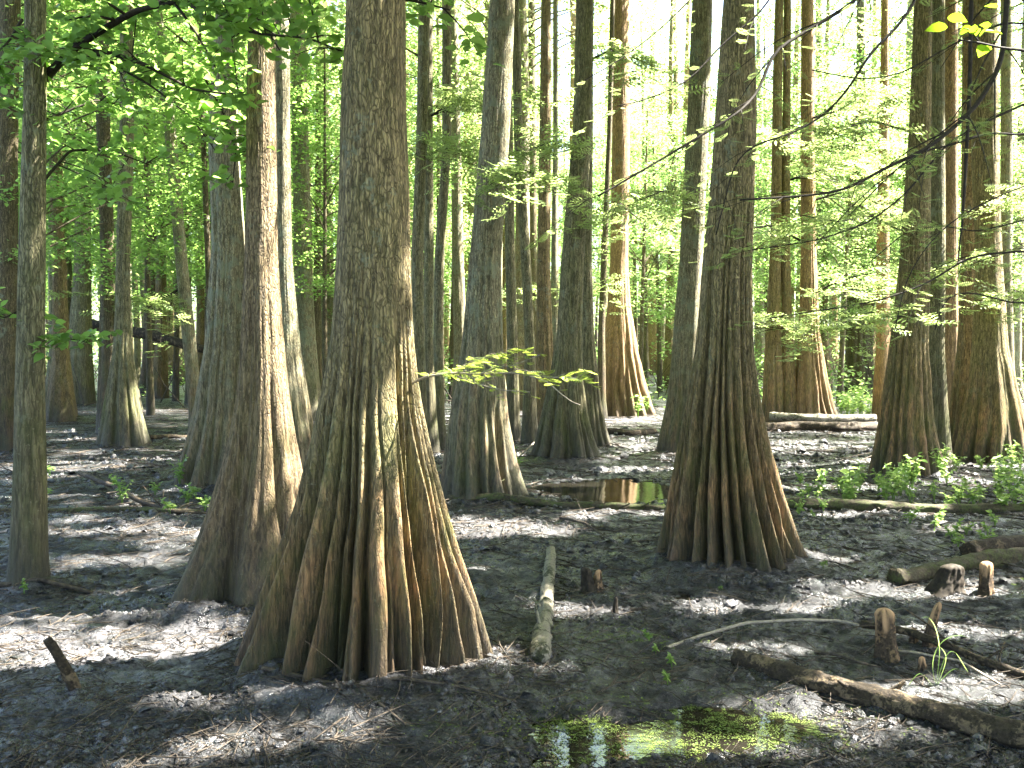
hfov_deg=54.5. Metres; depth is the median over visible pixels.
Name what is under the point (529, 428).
cypress tree
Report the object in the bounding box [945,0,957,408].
cypress tree
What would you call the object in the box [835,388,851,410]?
leafy herb
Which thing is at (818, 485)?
leafy herb
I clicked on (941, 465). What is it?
leafy herb
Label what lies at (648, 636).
sprout
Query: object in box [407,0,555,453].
cypress tree
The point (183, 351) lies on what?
cypress tree
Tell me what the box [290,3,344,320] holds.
cypress tree
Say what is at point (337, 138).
cypress tree
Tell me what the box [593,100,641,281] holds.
cypress tree
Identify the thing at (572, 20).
cypress tree
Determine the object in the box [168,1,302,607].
cypress tree
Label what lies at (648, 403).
leafy herb
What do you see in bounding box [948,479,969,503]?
leafy herb
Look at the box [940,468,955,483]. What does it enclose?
leafy herb
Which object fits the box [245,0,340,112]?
cypress tree
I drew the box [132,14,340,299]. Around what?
understory tree
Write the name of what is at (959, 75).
understory tree
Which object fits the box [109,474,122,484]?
seedling
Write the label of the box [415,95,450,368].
cypress tree
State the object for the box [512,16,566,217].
cypress tree
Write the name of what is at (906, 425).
cypress tree
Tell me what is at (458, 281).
cypress tree
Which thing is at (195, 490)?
seedling
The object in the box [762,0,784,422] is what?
cypress tree
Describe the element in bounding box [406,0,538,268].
cypress tree
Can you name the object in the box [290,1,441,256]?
cypress tree
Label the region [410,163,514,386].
understory tree
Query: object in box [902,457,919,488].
leafy herb
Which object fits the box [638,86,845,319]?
understory tree
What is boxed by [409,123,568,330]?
understory tree
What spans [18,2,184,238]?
understory tree
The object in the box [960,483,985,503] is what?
leafy herb
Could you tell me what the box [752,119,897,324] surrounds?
understory tree
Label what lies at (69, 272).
cypress tree
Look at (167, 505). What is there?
seedling
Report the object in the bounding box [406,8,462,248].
cypress tree
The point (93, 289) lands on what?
understory tree
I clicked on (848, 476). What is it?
leafy herb
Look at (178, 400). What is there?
brushwood
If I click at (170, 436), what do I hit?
fallen log
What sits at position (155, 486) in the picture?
seedling
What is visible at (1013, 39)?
cypress tree
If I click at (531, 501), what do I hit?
fallen log
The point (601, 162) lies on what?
cypress tree
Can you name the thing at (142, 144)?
cypress tree
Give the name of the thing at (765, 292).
cypress tree
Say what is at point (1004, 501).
leafy herb
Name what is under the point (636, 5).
cypress tree
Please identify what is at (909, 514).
leafy herb
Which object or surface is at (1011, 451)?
leafy herb
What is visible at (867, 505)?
fallen log
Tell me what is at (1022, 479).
leafy herb
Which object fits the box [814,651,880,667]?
fallen branch
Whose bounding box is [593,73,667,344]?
cypress tree
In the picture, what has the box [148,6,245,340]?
cypress tree
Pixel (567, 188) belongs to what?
cypress tree
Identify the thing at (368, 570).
cypress tree
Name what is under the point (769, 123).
cypress tree
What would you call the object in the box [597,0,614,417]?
cypress tree
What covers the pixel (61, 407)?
cypress tree
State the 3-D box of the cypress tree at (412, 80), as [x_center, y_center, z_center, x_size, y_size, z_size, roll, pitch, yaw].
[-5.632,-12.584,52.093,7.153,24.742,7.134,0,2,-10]
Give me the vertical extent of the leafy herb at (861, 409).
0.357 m
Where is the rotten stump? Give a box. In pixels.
[924,564,966,597]
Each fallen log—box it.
[0,492,200,513]
[149,434,186,438]
[447,479,665,510]
[529,546,555,662]
[607,428,657,435]
[730,648,1023,748]
[765,421,877,431]
[769,412,876,421]
[785,497,1023,514]
[887,547,1023,584]
[959,535,1023,554]
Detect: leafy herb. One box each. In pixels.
[631,393,645,416]
[644,396,650,413]
[790,498,805,513]
[794,472,806,483]
[801,481,814,493]
[813,480,827,494]
[814,487,824,497]
[816,469,831,483]
[817,498,830,511]
[829,475,847,493]
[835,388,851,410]
[835,391,846,413]
[838,392,855,414]
[839,464,862,496]
[839,470,854,480]
[839,479,860,498]
[843,396,859,413]
[851,384,867,403]
[852,460,867,489]
[854,389,869,413]
[856,403,868,413]
[862,404,871,413]
[870,468,886,490]
[874,469,899,500]
[883,464,908,500]
[884,458,912,484]
[889,463,903,489]
[891,474,908,494]
[895,473,924,503]
[901,470,915,485]
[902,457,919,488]
[902,506,924,522]
[903,452,927,488]
[926,479,941,501]
[928,446,955,477]
[931,512,940,530]
[933,443,950,464]
[934,505,946,522]
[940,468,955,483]
[940,491,959,503]
[942,524,959,541]
[946,453,966,471]
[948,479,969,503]
[951,518,963,532]
[952,533,964,546]
[958,474,972,486]
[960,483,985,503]
[960,522,976,534]
[973,455,988,468]
[973,480,990,502]
[976,529,989,538]
[980,521,990,534]
[986,461,1016,486]
[986,509,998,524]
[988,529,997,537]
[991,454,1014,482]
[992,472,1008,500]
[993,491,1015,503]
[993,496,1010,504]
[996,455,1022,491]
[1001,472,1023,503]
[1004,440,1019,461]
[1009,447,1023,469]
[1012,467,1023,484]
[1016,489,1023,503]
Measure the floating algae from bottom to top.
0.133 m
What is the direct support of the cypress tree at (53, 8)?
on the ground
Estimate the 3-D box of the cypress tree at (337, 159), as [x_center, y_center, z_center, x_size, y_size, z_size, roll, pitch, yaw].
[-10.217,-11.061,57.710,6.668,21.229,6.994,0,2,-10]
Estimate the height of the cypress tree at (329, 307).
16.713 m
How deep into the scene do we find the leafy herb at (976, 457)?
13.46 m
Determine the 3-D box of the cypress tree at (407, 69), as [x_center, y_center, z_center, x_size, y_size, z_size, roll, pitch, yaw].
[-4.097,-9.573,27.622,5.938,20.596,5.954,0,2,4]
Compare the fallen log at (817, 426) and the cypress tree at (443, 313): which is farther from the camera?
the cypress tree at (443, 313)
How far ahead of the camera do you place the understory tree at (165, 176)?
34.85 m
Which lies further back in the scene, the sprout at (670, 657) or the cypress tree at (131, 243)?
the cypress tree at (131, 243)
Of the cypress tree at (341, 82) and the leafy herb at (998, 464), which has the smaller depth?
the leafy herb at (998, 464)
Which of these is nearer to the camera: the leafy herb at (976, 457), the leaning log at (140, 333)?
the leafy herb at (976, 457)
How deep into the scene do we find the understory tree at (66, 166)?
26.23 m
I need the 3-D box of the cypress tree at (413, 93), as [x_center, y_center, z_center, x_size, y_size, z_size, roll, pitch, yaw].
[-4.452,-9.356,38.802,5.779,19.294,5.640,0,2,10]
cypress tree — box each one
[0,0,20,451]
[18,0,152,421]
[18,1,181,417]
[18,14,115,248]
[19,0,151,399]
[19,1,93,89]
[19,57,99,379]
[20,4,193,403]
[46,9,198,428]
[46,97,138,295]
[61,4,205,409]
[68,6,192,385]
[69,19,202,353]
[70,7,241,260]
[93,13,177,396]
[95,7,114,432]
[96,0,151,446]
[114,11,204,385]
[132,6,247,403]
[132,13,242,373]
[136,11,203,398]
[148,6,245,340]
[154,35,207,381]
[163,10,291,198]
[167,13,192,379]
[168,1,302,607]
[174,0,244,486]
[179,10,343,193]
[180,17,329,289]
[188,0,345,420]
[200,11,338,253]
[234,0,600,683]
[243,0,345,389]
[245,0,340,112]
[275,2,313,468]
[290,0,344,276]
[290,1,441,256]
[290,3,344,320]
[291,0,345,350]
[306,3,441,135]
[310,42,339,263]
[311,18,344,257]
[314,1,479,278]
[328,1,450,247]
[330,3,463,217]
[336,0,483,189]
[339,9,462,180]
[406,0,485,402]
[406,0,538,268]
[406,0,574,160]
[406,0,602,384]
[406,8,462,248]
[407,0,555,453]
[408,0,504,398]
[408,1,560,258]
[409,11,462,264]
[411,1,429,429]
[412,92,462,365]
[414,1,527,301]
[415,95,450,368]
[433,0,450,449]
[433,0,636,410]
[439,0,568,224]
[440,0,632,499]
[447,1,566,384]
[451,0,464,405]
[451,0,600,458]
[462,30,566,231]
[485,0,596,358]
[502,0,755,416]
[505,91,520,440]
[512,0,537,443]
[512,0,658,194]
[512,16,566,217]
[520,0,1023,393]
[527,11,569,173]
[535,0,552,424]
[536,61,595,271]
[536,75,569,239]
[549,0,712,452]
[550,97,609,285]
[550,108,593,278]
[551,0,558,351]
[558,15,639,320]
[562,0,682,240]
[566,0,681,265]
[571,37,716,446]
[592,53,637,275]
[592,93,659,280]
[593,1,683,291]
[593,3,682,380]
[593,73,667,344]
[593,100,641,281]
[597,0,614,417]
[599,92,660,321]
[601,0,719,387]
[628,0,1007,414]
[629,0,677,374]
[629,0,721,325]
[630,0,720,269]
[631,57,711,298]
[631,87,682,361]
[638,67,711,272]
[655,0,808,571]
[708,26,772,270]
[710,0,800,380]
[710,8,799,334]
[712,0,854,355]
[754,0,962,476]
[754,34,816,262]
[755,0,853,349]
[755,0,880,365]
[756,0,901,388]
[761,0,866,238]
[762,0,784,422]
[763,0,871,383]
[781,0,904,421]
[796,41,869,288]
[815,47,902,378]
[815,79,845,368]
[816,0,906,369]
[816,114,868,343]
[818,0,1019,147]
[820,0,958,393]
[828,0,1023,463]
[829,0,905,248]
[840,0,906,334]
[841,1,961,199]
[863,0,1020,217]
[868,30,905,254]
[872,0,889,419]
[889,1,1016,245]
[929,0,952,464]
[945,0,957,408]
[948,0,975,452]
[958,0,1023,399]
[959,0,1023,383]
[998,0,1022,142]
[998,6,1021,140]
[999,17,1022,144]
[1000,0,1014,369]
[1013,1,1022,143]
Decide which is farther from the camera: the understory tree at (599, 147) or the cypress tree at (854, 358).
the understory tree at (599, 147)
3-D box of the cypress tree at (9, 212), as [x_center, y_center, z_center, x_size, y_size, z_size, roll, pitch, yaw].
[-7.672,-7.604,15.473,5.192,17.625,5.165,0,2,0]
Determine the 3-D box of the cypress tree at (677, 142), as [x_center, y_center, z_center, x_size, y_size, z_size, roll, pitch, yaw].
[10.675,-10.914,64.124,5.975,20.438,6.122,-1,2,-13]
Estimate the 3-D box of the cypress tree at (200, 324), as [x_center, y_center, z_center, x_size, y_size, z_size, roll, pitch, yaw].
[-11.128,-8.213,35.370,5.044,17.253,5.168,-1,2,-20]
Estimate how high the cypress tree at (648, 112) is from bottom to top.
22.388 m
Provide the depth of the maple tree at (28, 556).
6.75 m
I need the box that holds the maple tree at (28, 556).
[0,0,504,586]
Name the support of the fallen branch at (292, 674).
on the ground
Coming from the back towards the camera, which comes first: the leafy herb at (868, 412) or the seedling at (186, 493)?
the leafy herb at (868, 412)
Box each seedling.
[47,465,54,475]
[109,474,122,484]
[111,477,132,504]
[149,481,162,494]
[159,497,175,513]
[166,455,187,483]
[175,485,196,502]
[185,482,201,497]
[197,495,210,511]
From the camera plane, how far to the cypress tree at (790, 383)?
21.14 m
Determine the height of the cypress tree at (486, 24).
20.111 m
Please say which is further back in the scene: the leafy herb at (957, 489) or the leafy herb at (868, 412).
the leafy herb at (868, 412)
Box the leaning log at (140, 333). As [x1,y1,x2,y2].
[92,319,203,352]
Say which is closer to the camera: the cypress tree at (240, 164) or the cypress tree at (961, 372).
the cypress tree at (961, 372)
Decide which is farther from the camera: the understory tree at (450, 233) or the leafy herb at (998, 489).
the understory tree at (450, 233)
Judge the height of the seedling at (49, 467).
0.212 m
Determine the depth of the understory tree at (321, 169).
29.26 m
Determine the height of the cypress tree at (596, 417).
17.514 m
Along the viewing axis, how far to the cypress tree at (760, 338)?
46.39 m
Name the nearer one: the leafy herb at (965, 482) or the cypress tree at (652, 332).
the leafy herb at (965, 482)
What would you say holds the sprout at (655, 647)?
on the ground
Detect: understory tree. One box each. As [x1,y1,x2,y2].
[18,0,247,420]
[18,0,292,414]
[18,1,158,241]
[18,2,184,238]
[18,3,197,250]
[18,68,203,299]
[18,118,133,317]
[18,123,136,295]
[21,0,340,297]
[65,46,293,400]
[95,30,242,266]
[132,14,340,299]
[197,60,411,322]
[202,19,455,384]
[241,75,338,267]
[292,50,415,266]
[312,102,471,304]
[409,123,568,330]
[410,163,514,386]
[434,133,561,291]
[537,133,667,317]
[537,160,640,329]
[550,98,712,367]
[592,119,756,391]
[629,58,797,301]
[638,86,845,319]
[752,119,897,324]
[753,143,839,300]
[754,60,959,403]
[756,38,960,360]
[796,115,960,323]
[797,122,902,362]
[846,55,1018,313]
[892,60,1023,326]
[958,73,1023,311]
[958,123,1023,316]
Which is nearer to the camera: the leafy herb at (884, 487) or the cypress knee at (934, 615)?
the cypress knee at (934, 615)
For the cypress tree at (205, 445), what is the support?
on the ground
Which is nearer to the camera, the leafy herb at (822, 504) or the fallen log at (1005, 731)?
the fallen log at (1005, 731)
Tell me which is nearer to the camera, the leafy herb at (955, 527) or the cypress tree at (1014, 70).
the leafy herb at (955, 527)
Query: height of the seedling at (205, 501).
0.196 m
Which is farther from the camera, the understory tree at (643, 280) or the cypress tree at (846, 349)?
the cypress tree at (846, 349)
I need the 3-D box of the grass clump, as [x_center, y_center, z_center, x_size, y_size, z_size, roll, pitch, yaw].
[2.124,1.369,4.949,0.344,0.417,0.042,0,2,0]
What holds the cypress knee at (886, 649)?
on the ground
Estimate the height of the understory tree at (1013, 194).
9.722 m
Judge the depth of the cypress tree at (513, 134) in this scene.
38.84 m
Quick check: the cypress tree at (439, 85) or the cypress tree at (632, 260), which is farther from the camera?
the cypress tree at (632, 260)
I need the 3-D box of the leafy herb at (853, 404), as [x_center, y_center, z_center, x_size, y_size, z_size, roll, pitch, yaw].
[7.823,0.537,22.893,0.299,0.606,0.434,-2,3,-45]
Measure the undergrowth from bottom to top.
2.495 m
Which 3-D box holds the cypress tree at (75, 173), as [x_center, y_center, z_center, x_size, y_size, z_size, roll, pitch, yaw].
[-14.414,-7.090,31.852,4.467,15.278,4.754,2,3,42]
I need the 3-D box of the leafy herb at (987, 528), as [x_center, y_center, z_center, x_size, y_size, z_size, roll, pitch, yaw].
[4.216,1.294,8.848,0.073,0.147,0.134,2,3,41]
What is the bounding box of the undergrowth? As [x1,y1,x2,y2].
[45,324,1023,407]
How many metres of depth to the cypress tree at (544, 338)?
19.18 m
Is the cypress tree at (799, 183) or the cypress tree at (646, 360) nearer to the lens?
the cypress tree at (799, 183)
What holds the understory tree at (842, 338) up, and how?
on the ground
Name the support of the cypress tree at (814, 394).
on the ground
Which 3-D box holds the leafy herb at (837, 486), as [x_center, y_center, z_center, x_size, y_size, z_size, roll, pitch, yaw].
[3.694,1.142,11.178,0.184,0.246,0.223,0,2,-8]
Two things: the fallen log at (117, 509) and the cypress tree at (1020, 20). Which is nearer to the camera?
the fallen log at (117, 509)
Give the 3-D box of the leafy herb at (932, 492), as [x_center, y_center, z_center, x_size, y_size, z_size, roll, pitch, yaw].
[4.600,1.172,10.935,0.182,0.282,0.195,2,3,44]
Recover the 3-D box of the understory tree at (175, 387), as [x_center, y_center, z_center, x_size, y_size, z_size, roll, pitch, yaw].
[-10.280,-4.818,29.695,6.801,11.015,6.730,-2,3,-42]
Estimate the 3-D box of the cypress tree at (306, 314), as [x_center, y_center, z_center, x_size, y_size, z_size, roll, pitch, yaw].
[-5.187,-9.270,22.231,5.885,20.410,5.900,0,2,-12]
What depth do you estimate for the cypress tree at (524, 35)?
25.41 m
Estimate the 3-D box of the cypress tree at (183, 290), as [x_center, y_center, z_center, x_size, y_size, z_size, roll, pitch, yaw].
[-7.059,-6.346,19.044,5.330,14.832,5.492,0,2,0]
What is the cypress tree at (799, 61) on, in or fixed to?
on the ground
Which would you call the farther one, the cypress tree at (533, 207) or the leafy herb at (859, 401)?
the cypress tree at (533, 207)
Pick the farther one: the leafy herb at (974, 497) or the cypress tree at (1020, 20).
the cypress tree at (1020, 20)
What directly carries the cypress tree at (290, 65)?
on the ground
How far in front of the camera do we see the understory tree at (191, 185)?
19.67 m
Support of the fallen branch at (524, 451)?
on the ground
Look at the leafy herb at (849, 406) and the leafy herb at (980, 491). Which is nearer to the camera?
the leafy herb at (980, 491)
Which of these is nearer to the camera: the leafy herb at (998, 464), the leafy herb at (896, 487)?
the leafy herb at (896, 487)
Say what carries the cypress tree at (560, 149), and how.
on the ground
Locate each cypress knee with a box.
[579,567,596,593]
[593,570,603,592]
[611,597,618,612]
[874,607,899,663]
[908,629,918,643]
[917,656,926,671]
[922,602,941,647]
[977,561,994,596]
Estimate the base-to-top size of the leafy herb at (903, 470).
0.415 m
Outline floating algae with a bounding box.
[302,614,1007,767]
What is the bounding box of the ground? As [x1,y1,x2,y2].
[0,348,1023,767]
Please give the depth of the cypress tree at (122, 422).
16.38 m
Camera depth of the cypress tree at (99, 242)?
42.15 m
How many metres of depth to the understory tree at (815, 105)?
34.54 m
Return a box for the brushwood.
[45,345,1023,406]
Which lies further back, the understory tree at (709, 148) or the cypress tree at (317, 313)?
the understory tree at (709, 148)
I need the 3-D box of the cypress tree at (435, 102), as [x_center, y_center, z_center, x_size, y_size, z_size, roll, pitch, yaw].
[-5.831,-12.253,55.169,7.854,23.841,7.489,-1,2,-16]
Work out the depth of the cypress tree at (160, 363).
31.72 m
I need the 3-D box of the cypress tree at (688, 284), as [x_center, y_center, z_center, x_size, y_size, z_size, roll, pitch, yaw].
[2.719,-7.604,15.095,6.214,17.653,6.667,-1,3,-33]
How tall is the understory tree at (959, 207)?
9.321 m
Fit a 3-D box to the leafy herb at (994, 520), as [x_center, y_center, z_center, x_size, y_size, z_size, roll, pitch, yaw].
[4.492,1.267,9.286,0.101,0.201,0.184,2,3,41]
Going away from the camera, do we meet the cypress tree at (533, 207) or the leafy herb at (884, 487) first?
the leafy herb at (884, 487)
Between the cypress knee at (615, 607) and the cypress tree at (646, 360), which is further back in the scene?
the cypress tree at (646, 360)
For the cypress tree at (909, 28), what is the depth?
38.77 m
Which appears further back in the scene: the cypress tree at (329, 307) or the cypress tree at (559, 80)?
the cypress tree at (559, 80)
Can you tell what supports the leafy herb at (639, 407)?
on the ground
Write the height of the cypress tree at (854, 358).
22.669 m
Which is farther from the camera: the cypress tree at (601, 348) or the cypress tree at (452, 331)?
the cypress tree at (452, 331)
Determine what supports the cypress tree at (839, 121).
on the ground
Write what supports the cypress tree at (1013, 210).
on the ground
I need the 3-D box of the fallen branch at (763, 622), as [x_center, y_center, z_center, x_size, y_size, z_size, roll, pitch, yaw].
[1.463,1.446,5.835,1.306,0.078,0.245,0,2,-12]
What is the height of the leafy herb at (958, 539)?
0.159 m
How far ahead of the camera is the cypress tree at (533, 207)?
30.41 m
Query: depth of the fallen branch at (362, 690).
4.61 m
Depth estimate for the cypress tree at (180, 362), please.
41.49 m
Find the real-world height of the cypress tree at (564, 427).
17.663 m
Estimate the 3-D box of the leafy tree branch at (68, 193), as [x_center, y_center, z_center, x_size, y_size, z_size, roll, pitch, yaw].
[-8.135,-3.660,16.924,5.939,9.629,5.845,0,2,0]
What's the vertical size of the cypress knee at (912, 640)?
0.123 m
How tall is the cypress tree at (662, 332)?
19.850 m
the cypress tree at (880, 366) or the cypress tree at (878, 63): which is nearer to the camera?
the cypress tree at (880, 366)
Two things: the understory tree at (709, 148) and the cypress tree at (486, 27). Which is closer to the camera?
the cypress tree at (486, 27)
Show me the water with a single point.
(615, 491)
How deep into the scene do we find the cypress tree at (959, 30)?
40.08 m
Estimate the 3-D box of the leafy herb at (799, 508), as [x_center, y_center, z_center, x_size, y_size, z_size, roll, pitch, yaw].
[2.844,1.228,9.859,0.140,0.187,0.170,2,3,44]
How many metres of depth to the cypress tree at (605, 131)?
70.07 m
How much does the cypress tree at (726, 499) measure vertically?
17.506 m
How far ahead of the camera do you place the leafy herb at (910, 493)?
10.54 m
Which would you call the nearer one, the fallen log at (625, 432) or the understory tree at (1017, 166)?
the fallen log at (625, 432)
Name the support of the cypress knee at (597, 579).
on the ground
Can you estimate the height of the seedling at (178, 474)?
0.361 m
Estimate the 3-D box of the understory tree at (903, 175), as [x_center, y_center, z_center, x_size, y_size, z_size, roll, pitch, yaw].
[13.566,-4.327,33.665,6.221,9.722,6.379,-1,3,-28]
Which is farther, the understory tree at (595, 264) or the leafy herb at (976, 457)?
the understory tree at (595, 264)
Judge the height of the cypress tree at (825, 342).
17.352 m
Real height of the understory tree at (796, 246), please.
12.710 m
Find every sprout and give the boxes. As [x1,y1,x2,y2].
[19,578,27,592]
[641,629,652,639]
[652,643,659,654]
[662,669,670,684]
[666,652,675,669]
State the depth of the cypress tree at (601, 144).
60.63 m
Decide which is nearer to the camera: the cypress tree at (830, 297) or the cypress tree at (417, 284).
the cypress tree at (417, 284)
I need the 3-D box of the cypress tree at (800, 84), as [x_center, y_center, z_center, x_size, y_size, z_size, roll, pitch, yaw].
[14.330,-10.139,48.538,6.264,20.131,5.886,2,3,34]
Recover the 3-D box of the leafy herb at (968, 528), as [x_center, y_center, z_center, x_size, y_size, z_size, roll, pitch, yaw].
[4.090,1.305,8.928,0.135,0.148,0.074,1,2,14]
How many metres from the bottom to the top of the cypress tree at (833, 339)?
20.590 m
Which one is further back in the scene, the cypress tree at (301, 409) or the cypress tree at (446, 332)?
the cypress tree at (446, 332)
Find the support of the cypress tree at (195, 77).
on the ground
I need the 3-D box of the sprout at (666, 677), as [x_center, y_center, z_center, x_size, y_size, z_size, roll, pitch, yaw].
[0.763,1.459,4.928,0.049,0.098,0.089,0,2,11]
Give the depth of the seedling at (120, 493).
10.56 m
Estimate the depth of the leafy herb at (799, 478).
11.96 m
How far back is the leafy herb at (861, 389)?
25.88 m
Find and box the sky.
[45,0,1022,345]
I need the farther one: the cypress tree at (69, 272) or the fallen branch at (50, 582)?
the cypress tree at (69, 272)
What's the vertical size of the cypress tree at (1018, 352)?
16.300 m
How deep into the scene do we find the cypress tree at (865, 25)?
36.30 m
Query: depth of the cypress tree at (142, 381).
32.95 m
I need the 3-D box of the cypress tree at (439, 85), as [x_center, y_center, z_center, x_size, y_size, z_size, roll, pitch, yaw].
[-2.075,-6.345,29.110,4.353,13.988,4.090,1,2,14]
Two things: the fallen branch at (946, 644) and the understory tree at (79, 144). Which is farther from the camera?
the understory tree at (79, 144)
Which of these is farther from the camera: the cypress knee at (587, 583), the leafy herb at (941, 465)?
the leafy herb at (941, 465)
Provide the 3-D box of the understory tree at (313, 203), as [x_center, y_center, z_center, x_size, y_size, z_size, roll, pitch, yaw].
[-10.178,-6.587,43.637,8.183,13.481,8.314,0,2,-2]
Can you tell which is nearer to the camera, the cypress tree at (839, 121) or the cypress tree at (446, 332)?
the cypress tree at (839, 121)
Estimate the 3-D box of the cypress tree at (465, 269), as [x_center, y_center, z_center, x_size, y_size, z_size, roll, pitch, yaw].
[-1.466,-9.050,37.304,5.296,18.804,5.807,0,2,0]
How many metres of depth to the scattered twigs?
5.53 m
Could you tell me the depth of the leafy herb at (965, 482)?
11.75 m
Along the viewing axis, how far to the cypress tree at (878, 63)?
55.82 m
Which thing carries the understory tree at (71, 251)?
on the ground
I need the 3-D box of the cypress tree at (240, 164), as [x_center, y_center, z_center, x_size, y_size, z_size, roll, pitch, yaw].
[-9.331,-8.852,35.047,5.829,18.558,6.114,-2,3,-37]
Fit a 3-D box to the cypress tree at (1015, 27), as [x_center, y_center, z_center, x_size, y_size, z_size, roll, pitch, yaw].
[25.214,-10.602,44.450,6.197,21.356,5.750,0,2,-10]
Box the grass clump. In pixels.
[909,623,964,684]
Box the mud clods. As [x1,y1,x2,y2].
[0,427,1023,767]
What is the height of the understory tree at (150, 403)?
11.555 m
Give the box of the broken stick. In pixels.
[43,637,81,691]
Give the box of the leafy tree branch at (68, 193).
[0,0,208,304]
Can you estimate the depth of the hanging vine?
4.85 m
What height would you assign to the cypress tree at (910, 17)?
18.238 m
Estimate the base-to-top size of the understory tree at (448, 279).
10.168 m
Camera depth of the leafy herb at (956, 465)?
13.07 m
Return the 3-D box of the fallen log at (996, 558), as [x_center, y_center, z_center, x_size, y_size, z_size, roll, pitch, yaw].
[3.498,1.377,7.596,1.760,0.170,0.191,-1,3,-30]
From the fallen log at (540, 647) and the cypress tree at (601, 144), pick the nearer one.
the fallen log at (540, 647)
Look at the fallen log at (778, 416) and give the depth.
20.64 m
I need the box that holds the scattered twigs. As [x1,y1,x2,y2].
[0,401,1023,767]
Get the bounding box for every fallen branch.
[0,577,92,593]
[77,470,205,514]
[261,665,515,702]
[307,642,405,724]
[518,441,534,457]
[559,495,607,538]
[664,618,871,647]
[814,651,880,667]
[853,607,1023,678]
[898,650,1000,684]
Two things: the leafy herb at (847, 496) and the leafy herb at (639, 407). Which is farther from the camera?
the leafy herb at (639, 407)
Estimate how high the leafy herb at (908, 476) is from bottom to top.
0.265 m
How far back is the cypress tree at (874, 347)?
50.41 m
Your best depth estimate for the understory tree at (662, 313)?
35.94 m
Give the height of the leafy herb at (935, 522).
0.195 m
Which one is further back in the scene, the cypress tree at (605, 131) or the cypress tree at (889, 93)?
the cypress tree at (605, 131)
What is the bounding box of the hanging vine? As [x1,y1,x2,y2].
[957,0,973,261]
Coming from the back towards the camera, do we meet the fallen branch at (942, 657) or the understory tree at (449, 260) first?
the understory tree at (449, 260)
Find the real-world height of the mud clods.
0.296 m
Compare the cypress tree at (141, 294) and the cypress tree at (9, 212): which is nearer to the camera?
the cypress tree at (9, 212)
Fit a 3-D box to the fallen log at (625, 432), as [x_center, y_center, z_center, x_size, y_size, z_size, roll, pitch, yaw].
[2.258,0.901,18.767,1.092,0.176,0.407,0,2,-11]
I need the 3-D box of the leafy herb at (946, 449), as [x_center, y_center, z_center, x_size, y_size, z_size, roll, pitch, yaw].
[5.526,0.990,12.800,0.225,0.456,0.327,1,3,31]
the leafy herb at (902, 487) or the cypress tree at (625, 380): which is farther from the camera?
the cypress tree at (625, 380)
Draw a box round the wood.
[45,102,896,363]
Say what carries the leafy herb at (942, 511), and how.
on the ground
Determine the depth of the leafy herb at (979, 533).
8.52 m
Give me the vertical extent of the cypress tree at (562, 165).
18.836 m
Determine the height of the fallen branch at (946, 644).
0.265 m
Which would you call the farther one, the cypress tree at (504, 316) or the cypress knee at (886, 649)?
the cypress tree at (504, 316)
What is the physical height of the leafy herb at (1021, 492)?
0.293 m
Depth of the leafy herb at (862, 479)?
11.42 m
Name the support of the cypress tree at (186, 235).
on the ground
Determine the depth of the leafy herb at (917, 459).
11.79 m
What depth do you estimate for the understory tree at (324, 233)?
21.57 m
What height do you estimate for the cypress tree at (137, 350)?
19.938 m
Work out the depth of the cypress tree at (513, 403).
17.30 m
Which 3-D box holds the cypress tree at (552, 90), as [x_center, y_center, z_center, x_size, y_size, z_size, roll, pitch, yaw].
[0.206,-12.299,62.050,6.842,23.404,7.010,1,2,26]
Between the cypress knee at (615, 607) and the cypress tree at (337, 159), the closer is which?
the cypress knee at (615, 607)
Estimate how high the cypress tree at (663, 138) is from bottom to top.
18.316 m
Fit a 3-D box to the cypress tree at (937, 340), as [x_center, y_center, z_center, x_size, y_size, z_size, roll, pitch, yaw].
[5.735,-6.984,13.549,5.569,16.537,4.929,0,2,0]
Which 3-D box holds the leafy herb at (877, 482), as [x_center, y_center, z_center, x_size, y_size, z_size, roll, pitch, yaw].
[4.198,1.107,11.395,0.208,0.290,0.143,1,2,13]
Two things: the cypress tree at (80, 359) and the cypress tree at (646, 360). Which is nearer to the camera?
the cypress tree at (80, 359)
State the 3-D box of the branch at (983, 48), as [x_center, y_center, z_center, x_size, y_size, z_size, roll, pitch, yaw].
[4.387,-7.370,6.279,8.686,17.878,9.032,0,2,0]
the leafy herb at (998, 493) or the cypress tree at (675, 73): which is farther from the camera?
the cypress tree at (675, 73)
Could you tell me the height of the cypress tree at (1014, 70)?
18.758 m
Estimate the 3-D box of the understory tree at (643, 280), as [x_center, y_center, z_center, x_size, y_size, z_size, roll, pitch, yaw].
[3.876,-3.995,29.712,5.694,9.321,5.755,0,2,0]
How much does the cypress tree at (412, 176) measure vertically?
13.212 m
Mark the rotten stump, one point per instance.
(947, 579)
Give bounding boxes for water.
[47,469,1023,767]
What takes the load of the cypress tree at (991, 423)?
on the ground
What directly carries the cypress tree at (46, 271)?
on the ground
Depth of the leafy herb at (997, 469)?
12.12 m
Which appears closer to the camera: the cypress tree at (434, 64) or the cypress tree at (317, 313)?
the cypress tree at (434, 64)
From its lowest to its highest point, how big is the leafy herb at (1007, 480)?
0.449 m
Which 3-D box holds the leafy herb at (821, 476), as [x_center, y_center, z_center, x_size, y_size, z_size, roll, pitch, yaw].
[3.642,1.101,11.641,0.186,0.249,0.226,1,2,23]
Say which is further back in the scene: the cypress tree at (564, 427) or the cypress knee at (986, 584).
the cypress tree at (564, 427)
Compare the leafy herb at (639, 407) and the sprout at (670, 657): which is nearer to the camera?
the sprout at (670, 657)
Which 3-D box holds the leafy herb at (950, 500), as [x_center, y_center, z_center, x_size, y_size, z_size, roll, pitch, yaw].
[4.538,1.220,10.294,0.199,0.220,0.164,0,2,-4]

